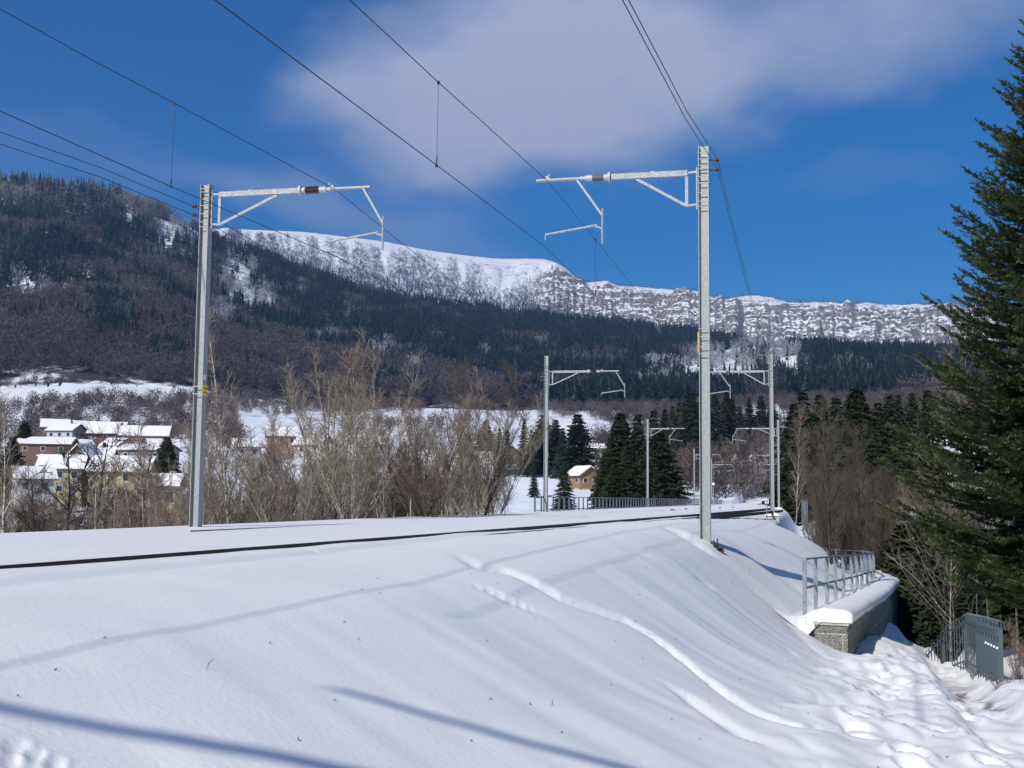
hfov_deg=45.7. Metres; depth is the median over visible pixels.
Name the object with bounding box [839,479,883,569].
bush
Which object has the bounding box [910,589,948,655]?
spruce tree
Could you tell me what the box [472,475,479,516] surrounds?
bare tree
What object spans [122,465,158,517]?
bare tree
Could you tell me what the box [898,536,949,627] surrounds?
spruce tree
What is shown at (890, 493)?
bare tree
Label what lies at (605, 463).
spruce tree
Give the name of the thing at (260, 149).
messenger wire
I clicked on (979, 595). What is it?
spruce tree
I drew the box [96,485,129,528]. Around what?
bare tree
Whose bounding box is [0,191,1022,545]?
hills
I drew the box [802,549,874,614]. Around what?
railing
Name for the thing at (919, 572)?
spruce tree
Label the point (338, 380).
bare tree
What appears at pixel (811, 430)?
spruce tree
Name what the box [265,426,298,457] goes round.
house
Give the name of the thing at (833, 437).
bare tree
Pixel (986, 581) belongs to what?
bare tree
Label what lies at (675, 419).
spruce tree
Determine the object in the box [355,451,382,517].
bare tree
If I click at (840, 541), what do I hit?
bare tree
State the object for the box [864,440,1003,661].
bare tree
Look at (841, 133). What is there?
sky
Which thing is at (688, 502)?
trackside fence
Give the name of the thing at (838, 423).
spruce tree
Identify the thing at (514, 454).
house
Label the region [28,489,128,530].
bare tree
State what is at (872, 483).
bush
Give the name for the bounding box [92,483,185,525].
bare tree
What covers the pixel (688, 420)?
spruce tree
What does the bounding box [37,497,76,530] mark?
bare tree
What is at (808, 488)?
bare tree
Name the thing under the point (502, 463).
bush
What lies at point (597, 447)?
house
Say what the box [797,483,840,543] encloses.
bare tree
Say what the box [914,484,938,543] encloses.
bare tree
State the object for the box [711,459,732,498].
catenary mast
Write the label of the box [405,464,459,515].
bare tree
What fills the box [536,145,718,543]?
catenary mast
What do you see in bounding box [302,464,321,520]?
bare tree
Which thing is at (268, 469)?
bare tree
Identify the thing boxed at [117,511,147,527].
bare tree
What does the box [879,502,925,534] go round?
bare tree
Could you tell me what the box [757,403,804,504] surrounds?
spruce tree
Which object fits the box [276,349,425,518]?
bush
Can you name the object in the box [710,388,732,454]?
spruce tree
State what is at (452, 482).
house
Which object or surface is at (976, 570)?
bare tree
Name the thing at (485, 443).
spruce tree
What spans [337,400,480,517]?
bush
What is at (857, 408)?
spruce tree
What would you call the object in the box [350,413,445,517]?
bush
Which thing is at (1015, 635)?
bush
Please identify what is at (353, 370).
bare tree
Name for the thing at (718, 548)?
cable stub
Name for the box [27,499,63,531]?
bare tree
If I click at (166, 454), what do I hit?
spruce tree
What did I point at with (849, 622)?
stone wall
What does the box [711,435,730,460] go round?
bare tree
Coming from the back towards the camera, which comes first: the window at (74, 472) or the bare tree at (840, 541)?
the window at (74, 472)
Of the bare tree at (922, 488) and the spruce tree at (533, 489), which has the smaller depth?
the bare tree at (922, 488)
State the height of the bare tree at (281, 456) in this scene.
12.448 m
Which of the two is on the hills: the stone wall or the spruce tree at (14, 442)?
the spruce tree at (14, 442)
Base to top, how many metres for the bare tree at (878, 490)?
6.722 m
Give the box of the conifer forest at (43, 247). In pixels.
[0,169,1021,408]
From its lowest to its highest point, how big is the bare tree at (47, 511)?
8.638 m
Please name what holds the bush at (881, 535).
on the ground
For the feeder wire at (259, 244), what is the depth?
32.37 m
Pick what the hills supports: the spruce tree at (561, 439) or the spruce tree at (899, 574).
the spruce tree at (561, 439)
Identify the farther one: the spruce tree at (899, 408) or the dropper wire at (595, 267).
the spruce tree at (899, 408)
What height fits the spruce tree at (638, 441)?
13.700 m
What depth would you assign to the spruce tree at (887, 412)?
124.96 m
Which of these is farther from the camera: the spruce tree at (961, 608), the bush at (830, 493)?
the bush at (830, 493)
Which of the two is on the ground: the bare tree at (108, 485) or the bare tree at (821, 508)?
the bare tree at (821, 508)
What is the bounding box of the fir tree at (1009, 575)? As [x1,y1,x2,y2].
[870,19,1023,609]
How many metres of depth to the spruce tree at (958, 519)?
35.42 m
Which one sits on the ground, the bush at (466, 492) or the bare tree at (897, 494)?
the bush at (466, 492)
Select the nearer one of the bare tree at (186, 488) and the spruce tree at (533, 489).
the bare tree at (186, 488)
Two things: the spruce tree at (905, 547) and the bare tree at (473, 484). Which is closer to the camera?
the spruce tree at (905, 547)
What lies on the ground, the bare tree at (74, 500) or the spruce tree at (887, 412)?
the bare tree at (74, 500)
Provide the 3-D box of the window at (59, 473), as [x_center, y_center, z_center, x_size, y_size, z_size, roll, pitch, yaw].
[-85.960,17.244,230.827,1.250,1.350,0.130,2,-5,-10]
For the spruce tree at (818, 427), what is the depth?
130.04 m
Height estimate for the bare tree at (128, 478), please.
10.146 m
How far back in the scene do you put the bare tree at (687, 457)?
345.53 m
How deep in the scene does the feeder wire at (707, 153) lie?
22.40 m
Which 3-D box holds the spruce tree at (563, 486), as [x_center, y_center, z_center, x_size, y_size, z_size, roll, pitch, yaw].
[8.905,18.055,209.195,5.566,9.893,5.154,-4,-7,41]
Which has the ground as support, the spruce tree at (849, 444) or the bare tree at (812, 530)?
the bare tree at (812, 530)
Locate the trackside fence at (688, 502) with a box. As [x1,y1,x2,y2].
[534,496,721,511]
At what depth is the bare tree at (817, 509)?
67.58 m
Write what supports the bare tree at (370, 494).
on the ground
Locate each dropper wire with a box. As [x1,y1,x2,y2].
[170,102,176,187]
[435,81,439,167]
[595,239,595,295]
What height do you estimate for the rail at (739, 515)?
0.140 m
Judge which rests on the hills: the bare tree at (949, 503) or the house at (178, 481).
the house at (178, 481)
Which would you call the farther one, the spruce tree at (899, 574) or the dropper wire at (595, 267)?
the spruce tree at (899, 574)
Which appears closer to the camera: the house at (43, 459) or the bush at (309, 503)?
the bush at (309, 503)
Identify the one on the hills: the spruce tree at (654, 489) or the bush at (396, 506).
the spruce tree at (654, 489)
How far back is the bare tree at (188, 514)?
45.50 m
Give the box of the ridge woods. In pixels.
[195,226,1008,345]
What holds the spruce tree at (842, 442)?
on the hills
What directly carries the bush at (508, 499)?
on the ground
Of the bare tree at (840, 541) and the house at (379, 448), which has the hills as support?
the house at (379, 448)
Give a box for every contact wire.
[0,111,725,470]
[214,0,754,457]
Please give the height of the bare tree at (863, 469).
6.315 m
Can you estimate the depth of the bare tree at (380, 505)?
48.94 m
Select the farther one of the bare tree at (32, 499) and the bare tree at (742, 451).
the bare tree at (742, 451)
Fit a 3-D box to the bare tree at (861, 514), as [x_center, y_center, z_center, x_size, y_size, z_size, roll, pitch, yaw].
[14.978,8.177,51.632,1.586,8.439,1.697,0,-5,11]
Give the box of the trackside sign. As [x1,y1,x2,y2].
[765,499,768,517]
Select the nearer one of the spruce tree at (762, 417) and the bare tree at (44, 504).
the bare tree at (44, 504)
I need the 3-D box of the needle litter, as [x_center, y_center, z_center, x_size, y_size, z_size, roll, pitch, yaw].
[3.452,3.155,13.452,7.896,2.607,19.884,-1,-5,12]
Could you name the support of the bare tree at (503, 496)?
on the ground
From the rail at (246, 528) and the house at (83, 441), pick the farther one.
the house at (83, 441)
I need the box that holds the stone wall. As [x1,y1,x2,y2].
[773,566,899,653]
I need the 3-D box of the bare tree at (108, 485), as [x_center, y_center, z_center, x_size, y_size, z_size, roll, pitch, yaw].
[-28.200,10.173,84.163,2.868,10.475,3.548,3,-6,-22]
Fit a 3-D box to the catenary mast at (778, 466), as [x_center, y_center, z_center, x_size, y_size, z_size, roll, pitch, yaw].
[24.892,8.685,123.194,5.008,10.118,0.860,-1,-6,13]
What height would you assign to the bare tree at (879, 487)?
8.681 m
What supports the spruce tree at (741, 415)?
on the hills
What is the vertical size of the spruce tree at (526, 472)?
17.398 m
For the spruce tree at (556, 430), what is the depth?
369.72 m
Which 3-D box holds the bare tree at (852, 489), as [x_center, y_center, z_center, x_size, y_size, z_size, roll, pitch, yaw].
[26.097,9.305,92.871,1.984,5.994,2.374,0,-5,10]
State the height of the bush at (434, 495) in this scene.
5.124 m
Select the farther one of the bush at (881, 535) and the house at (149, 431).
the house at (149, 431)
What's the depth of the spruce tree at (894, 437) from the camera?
121.57 m
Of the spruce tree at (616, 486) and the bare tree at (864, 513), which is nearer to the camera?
the bare tree at (864, 513)
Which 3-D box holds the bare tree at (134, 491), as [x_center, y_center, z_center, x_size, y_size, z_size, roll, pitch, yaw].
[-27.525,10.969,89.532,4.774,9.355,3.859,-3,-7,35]
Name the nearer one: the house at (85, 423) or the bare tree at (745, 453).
the bare tree at (745, 453)
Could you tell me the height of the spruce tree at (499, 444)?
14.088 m
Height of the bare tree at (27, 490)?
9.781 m
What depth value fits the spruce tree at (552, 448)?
358.25 m
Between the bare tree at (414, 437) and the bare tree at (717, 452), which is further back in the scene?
the bare tree at (717, 452)
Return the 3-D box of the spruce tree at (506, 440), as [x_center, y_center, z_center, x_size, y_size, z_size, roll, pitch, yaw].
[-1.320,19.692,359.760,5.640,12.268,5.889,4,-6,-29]
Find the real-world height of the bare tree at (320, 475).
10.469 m
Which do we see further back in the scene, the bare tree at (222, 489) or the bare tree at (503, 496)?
the bare tree at (503, 496)
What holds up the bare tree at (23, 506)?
on the ground
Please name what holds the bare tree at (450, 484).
on the ground
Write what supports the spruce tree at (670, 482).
on the hills
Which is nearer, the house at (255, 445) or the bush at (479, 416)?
the bush at (479, 416)
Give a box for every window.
[57,471,62,477]
[71,471,77,478]
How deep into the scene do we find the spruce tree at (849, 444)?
121.80 m
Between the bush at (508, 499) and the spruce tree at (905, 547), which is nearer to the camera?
the spruce tree at (905, 547)
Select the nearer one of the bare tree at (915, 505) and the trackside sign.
the bare tree at (915, 505)
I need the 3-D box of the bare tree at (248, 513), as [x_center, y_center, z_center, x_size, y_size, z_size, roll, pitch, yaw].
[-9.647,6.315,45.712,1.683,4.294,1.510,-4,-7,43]
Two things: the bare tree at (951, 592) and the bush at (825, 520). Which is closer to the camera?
the bare tree at (951, 592)
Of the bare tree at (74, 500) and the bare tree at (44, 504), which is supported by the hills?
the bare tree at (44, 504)
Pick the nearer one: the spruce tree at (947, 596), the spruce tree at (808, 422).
the spruce tree at (947, 596)
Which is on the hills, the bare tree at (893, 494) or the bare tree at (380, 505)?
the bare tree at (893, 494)
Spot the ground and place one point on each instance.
(452, 632)
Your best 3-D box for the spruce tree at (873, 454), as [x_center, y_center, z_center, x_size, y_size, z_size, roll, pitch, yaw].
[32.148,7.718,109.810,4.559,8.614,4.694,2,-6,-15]
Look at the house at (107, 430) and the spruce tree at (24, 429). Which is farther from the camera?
the house at (107, 430)
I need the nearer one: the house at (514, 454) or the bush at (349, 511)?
the bush at (349, 511)
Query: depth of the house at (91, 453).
236.89 m
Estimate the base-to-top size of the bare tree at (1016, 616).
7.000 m
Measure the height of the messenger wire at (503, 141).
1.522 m
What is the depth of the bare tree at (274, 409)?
45.68 m
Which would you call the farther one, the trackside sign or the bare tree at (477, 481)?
the bare tree at (477, 481)
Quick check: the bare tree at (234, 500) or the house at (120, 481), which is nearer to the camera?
the bare tree at (234, 500)
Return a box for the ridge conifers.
[227,239,951,347]
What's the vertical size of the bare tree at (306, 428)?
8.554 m
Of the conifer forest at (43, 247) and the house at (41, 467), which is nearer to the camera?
the house at (41, 467)
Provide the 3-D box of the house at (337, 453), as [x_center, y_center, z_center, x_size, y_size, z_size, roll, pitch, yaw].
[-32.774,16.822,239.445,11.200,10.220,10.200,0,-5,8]
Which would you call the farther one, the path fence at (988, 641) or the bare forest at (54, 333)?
the bare forest at (54, 333)
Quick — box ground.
[0,508,1023,767]
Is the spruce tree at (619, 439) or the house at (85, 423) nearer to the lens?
the spruce tree at (619, 439)
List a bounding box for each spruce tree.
[0,437,25,501]
[15,421,32,438]
[156,437,184,503]
[472,421,503,475]
[496,428,509,472]
[504,433,515,468]
[511,419,533,477]
[527,464,540,497]
[528,430,542,475]
[533,415,559,473]
[548,414,601,478]
[549,428,567,476]
[550,419,564,449]
[551,461,576,510]
[588,452,612,508]
[590,413,638,501]
[596,464,634,508]
[618,444,654,507]
[630,411,645,439]
[630,427,665,505]
[639,454,663,506]
[648,410,660,450]
[649,431,693,505]
[657,409,669,436]
[665,405,674,438]
[668,402,682,444]
[670,390,713,469]
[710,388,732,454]
[712,391,745,454]
[737,406,744,425]
[741,398,757,439]
[749,395,776,444]
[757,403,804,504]
[759,404,783,437]
[761,433,806,509]
[769,389,813,502]
[780,433,830,523]
[805,394,832,445]
[805,427,822,451]
[812,424,824,452]
[821,423,888,503]
[822,397,843,449]
[825,427,847,471]
[826,404,845,451]
[829,387,882,455]
[852,422,893,504]
[870,403,887,452]
[875,393,901,468]
[875,522,931,569]
[881,553,913,624]
[882,427,920,472]
[885,427,924,506]
[886,395,905,452]
[897,584,929,641]
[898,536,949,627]
[898,548,931,621]
[899,301,988,605]
[901,392,922,452]
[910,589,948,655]
[911,545,974,638]
[912,387,951,495]
[928,570,969,640]
[935,592,1003,661]
[960,561,1007,645]
[980,550,1023,649]
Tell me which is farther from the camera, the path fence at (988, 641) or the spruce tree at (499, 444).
the spruce tree at (499, 444)
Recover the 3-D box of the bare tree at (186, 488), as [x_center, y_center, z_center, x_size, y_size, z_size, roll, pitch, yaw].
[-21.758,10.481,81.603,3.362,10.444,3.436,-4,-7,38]
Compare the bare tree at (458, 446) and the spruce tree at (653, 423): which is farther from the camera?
the spruce tree at (653, 423)
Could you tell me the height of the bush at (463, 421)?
6.592 m
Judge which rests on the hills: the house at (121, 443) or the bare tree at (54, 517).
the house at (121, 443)
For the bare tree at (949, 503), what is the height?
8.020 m
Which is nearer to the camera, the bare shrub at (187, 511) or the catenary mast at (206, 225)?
the catenary mast at (206, 225)
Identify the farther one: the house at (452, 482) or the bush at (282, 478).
the house at (452, 482)
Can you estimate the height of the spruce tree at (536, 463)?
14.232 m
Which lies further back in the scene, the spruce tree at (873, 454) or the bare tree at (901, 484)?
the spruce tree at (873, 454)
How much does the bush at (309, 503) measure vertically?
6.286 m
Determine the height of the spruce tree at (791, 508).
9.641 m
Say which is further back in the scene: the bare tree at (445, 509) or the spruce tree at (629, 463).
the spruce tree at (629, 463)
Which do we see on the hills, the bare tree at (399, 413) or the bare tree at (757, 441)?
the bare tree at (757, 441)
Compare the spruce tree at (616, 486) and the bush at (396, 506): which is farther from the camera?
the spruce tree at (616, 486)
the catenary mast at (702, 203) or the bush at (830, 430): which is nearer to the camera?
the catenary mast at (702, 203)
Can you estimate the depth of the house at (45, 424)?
427.87 m
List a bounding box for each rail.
[0,508,769,568]
[191,523,354,531]
[487,510,782,534]
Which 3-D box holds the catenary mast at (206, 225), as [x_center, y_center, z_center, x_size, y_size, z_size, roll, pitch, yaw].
[-5.435,-0.163,28.768,4.918,9.492,0.250,-1,-6,13]
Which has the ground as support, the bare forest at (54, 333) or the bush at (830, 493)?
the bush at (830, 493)
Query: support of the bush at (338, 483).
on the ground
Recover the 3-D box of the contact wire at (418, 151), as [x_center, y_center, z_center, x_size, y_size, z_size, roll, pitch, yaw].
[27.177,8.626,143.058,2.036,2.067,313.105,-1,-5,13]
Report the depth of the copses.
672.52 m
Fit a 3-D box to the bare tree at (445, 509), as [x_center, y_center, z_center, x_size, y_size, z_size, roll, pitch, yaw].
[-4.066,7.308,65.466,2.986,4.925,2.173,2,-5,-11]
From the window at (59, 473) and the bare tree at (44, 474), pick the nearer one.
the bare tree at (44, 474)
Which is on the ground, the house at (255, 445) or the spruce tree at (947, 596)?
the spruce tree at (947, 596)
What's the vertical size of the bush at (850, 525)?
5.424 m
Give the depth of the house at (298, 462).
316.93 m
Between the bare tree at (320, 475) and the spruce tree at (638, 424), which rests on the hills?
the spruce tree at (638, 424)
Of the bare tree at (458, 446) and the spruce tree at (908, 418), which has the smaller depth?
the bare tree at (458, 446)
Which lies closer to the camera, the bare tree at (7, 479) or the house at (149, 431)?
the bare tree at (7, 479)
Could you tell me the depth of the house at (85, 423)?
407.95 m
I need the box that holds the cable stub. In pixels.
[713,539,724,552]
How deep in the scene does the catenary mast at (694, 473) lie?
196.74 m
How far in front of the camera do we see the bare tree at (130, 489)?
59.59 m
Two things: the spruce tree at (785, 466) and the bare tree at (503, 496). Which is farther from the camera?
the spruce tree at (785, 466)
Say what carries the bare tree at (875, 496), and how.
on the ground
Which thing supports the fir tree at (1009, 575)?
on the ground
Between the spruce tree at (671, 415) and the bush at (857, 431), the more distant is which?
the spruce tree at (671, 415)
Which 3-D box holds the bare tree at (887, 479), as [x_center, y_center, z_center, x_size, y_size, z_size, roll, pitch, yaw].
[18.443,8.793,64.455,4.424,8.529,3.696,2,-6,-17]
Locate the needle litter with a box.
[17,528,1013,767]
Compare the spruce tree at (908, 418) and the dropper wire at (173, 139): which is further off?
the spruce tree at (908, 418)
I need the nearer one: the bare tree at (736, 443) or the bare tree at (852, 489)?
the bare tree at (852, 489)
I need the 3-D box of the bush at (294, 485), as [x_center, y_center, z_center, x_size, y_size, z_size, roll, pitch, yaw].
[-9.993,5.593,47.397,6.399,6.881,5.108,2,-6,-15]
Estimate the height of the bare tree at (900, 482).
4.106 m
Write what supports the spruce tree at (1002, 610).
on the ground
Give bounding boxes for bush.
[23,515,120,531]
[177,447,325,523]
[206,416,361,522]
[227,396,393,521]
[233,477,301,523]
[271,425,440,519]
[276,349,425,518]
[290,485,355,518]
[318,431,396,518]
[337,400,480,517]
[350,368,489,516]
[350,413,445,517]
[374,397,498,516]
[390,395,518,514]
[416,398,515,517]
[443,354,534,514]
[444,391,563,514]
[789,427,862,568]
[798,392,869,564]
[815,460,843,553]
[822,447,867,559]
[830,465,884,564]
[835,418,895,549]
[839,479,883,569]
[862,505,898,563]
[865,512,890,563]
[983,668,1014,688]
[1000,616,1023,665]
[1003,634,1023,678]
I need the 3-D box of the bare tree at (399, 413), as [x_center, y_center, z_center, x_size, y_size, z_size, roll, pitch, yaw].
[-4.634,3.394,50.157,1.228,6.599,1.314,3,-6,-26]
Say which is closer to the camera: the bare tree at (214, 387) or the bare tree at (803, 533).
the bare tree at (214, 387)
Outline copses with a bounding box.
[0,370,1022,501]
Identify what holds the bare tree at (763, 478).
on the hills
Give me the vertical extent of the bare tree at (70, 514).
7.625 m
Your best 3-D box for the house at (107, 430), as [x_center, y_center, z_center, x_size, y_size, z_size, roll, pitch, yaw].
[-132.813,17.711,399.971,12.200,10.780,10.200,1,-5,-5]
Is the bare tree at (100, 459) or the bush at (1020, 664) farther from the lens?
the bare tree at (100, 459)
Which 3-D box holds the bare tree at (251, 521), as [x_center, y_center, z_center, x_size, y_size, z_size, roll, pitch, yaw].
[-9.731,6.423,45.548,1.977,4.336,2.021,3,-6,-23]
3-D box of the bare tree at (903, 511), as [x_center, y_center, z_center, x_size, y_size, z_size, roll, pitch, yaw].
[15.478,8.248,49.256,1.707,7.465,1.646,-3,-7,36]
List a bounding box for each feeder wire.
[0,132,683,454]
[0,144,690,457]
[622,0,781,435]
[628,0,781,433]
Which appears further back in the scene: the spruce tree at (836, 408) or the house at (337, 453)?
the house at (337, 453)
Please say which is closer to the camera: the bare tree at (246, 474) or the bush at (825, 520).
the bush at (825, 520)
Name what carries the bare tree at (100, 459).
on the ground
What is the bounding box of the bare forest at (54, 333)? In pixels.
[0,173,1023,406]
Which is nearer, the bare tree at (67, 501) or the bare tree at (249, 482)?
the bare tree at (249, 482)
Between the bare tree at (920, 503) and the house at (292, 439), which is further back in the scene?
the house at (292, 439)
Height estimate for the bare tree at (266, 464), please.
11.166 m
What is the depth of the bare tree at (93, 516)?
40.73 m
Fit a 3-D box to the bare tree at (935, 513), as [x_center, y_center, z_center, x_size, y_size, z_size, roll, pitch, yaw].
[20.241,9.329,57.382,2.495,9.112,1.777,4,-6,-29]
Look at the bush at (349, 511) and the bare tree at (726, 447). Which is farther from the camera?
the bare tree at (726, 447)
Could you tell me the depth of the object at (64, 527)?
46.42 m
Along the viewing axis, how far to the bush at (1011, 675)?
17.98 m
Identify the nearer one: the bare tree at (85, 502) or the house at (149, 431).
the bare tree at (85, 502)
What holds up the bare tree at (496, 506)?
on the ground
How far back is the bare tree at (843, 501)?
62.57 m
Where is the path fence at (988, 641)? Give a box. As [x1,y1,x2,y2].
[923,613,1004,682]
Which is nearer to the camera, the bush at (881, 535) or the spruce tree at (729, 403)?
the bush at (881, 535)
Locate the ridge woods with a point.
(399, 272)
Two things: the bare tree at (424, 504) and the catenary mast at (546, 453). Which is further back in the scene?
the catenary mast at (546, 453)
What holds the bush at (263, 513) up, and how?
on the ground
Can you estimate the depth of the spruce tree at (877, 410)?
135.16 m
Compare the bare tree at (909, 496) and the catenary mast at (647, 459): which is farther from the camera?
the catenary mast at (647, 459)
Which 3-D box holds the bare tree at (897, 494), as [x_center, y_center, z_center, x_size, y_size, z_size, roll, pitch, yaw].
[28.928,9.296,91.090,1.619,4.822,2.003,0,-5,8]
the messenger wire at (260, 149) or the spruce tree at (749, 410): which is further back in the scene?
the spruce tree at (749, 410)
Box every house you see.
[9,465,58,516]
[17,436,77,465]
[35,454,87,506]
[40,418,70,436]
[44,423,86,438]
[67,443,103,503]
[71,420,103,438]
[75,439,94,444]
[85,455,159,509]
[86,422,127,445]
[97,445,117,454]
[99,437,135,452]
[116,443,182,468]
[117,425,173,443]
[146,438,180,447]
[147,471,187,526]
[228,438,263,470]
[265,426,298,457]
[292,435,333,468]
[313,444,378,482]
[358,435,389,464]
[385,450,493,515]
[510,445,518,463]
[568,465,596,489]
[585,444,605,460]
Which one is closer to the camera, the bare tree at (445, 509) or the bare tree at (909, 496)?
the bare tree at (445, 509)
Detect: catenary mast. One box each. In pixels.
[189,183,383,526]
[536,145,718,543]
[540,356,624,511]
[646,419,684,505]
[693,449,722,503]
[710,354,779,522]
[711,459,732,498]
[732,420,782,509]
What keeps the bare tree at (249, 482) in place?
on the ground
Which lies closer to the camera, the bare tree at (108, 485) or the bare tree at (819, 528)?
the bare tree at (819, 528)
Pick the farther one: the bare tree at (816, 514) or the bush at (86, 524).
the bare tree at (816, 514)
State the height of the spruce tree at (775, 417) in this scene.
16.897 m
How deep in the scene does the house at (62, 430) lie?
396.33 m
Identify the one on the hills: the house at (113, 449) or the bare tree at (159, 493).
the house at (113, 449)
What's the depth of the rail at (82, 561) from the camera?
12.96 m
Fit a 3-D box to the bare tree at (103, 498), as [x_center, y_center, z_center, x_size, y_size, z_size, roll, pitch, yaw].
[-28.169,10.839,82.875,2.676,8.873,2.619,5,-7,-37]
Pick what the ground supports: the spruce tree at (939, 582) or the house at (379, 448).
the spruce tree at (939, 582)
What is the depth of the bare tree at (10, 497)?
63.37 m
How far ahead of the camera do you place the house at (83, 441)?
335.10 m
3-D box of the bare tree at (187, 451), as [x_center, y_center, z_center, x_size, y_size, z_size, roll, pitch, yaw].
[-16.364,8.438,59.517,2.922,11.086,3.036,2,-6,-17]
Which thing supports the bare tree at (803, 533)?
on the ground
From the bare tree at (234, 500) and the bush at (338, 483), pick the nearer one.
the bush at (338, 483)
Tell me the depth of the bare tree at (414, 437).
46.98 m
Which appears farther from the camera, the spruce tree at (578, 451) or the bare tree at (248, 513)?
the spruce tree at (578, 451)
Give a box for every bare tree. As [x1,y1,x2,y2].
[0,391,37,532]
[0,459,25,530]
[0,463,44,531]
[0,483,45,532]
[0,483,70,531]
[1,437,144,532]
[1,458,56,532]
[4,496,64,532]
[11,422,146,531]
[12,494,91,531]
[14,485,59,528]
[22,463,39,513]
[27,427,181,530]
[27,467,67,528]
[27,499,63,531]
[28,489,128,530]
[31,483,134,530]
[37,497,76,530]
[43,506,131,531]
[55,498,77,529]
[56,478,80,528]
[63,469,113,526]
[78,473,108,529]
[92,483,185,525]
[94,487,107,528]
[96,459,118,522]
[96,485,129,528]
[98,413,229,527]
[111,467,155,525]
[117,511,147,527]
[118,505,142,527]
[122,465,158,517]
[124,472,151,525]
[134,387,248,526]
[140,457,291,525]
[144,460,237,525]
[144,469,175,526]
[169,445,191,525]
[170,488,188,525]
[177,465,189,514]
[183,504,225,523]
[184,406,266,524]
[203,432,258,524]
[204,307,260,523]
[225,455,269,523]
[227,478,246,522]
[234,495,264,522]
[236,451,260,519]
[243,437,290,511]
[244,499,262,522]
[248,441,282,511]
[254,403,307,520]
[259,439,291,495]
[260,414,339,518]
[279,323,373,519]
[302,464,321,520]
[306,340,394,518]
[309,439,330,519]
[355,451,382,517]
[364,427,393,517]
[368,467,381,516]
[387,389,408,516]
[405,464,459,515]
[407,429,418,516]
[419,491,456,515]
[444,479,454,517]
[447,414,476,480]
[458,423,501,513]
[458,446,480,513]
[468,427,513,512]
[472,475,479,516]
[493,478,515,515]
[672,446,715,483]
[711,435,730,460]
[711,441,727,463]
[723,445,730,485]
[728,444,756,462]
[729,432,744,456]
[734,432,742,462]
[736,440,766,464]
[749,442,776,465]
[750,426,762,453]
[752,429,761,458]
[756,464,769,497]
[784,404,811,524]
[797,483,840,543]
[799,510,859,562]
[802,469,824,515]
[802,519,848,560]
[804,479,833,551]
[804,487,847,558]
[805,419,846,518]
[808,467,826,547]
[811,500,838,550]
[821,470,900,565]
[826,472,848,554]
[832,508,848,554]
[841,468,861,522]
[849,478,876,562]
[853,488,892,541]
[857,459,869,493]
[858,480,886,557]
[862,464,895,563]
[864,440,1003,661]
[865,470,895,540]
[867,475,901,533]
[876,464,901,559]
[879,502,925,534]
[883,497,910,543]
[891,468,908,497]
[892,478,903,527]
[892,492,950,544]
[897,482,915,522]
[903,483,915,518]
[906,466,932,534]
[912,473,943,510]
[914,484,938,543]
[924,489,949,562]
[924,499,975,546]
[932,482,965,517]
[962,451,984,654]
[963,400,992,623]
[996,343,1023,654]
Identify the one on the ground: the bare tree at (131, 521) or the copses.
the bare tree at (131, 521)
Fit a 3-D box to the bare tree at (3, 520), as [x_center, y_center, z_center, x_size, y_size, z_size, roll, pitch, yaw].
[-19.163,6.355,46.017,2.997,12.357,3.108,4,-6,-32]
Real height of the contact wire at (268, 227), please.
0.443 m
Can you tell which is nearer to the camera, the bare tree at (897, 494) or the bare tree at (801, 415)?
the bare tree at (897, 494)
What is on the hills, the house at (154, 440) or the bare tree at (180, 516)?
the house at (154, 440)
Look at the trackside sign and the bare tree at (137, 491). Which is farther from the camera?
the bare tree at (137, 491)
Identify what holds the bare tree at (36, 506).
on the hills
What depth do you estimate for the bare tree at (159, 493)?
53.28 m
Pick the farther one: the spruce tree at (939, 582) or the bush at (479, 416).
the bush at (479, 416)
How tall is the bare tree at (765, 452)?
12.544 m
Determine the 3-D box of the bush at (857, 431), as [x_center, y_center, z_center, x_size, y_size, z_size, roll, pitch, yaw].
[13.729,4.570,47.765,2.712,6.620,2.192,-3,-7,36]
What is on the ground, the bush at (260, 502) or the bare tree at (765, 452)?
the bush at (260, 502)
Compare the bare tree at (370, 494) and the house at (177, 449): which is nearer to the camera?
the bare tree at (370, 494)
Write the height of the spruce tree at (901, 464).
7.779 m
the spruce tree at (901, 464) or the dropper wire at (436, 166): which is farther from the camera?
the spruce tree at (901, 464)
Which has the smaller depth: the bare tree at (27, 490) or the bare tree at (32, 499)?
the bare tree at (32, 499)
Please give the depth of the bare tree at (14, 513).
61.28 m
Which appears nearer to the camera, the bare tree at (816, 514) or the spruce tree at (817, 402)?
the bare tree at (816, 514)
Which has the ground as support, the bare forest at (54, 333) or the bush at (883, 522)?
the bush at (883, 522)
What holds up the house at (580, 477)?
on the hills
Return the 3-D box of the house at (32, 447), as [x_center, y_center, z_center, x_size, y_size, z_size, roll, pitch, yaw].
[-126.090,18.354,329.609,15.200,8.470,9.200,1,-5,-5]
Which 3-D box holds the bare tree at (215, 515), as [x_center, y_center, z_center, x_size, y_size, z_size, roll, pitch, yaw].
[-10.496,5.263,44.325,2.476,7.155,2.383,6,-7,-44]
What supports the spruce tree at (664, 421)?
on the hills
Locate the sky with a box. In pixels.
[0,0,1023,308]
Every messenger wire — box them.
[0,9,697,445]
[350,0,764,464]
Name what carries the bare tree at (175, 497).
on the ground
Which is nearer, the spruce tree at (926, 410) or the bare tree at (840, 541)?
the bare tree at (840, 541)
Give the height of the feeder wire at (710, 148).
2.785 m
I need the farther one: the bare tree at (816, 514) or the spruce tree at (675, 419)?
the spruce tree at (675, 419)
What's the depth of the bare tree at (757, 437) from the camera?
422.78 m
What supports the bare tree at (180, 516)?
on the ground
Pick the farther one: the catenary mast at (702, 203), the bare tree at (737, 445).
the bare tree at (737, 445)

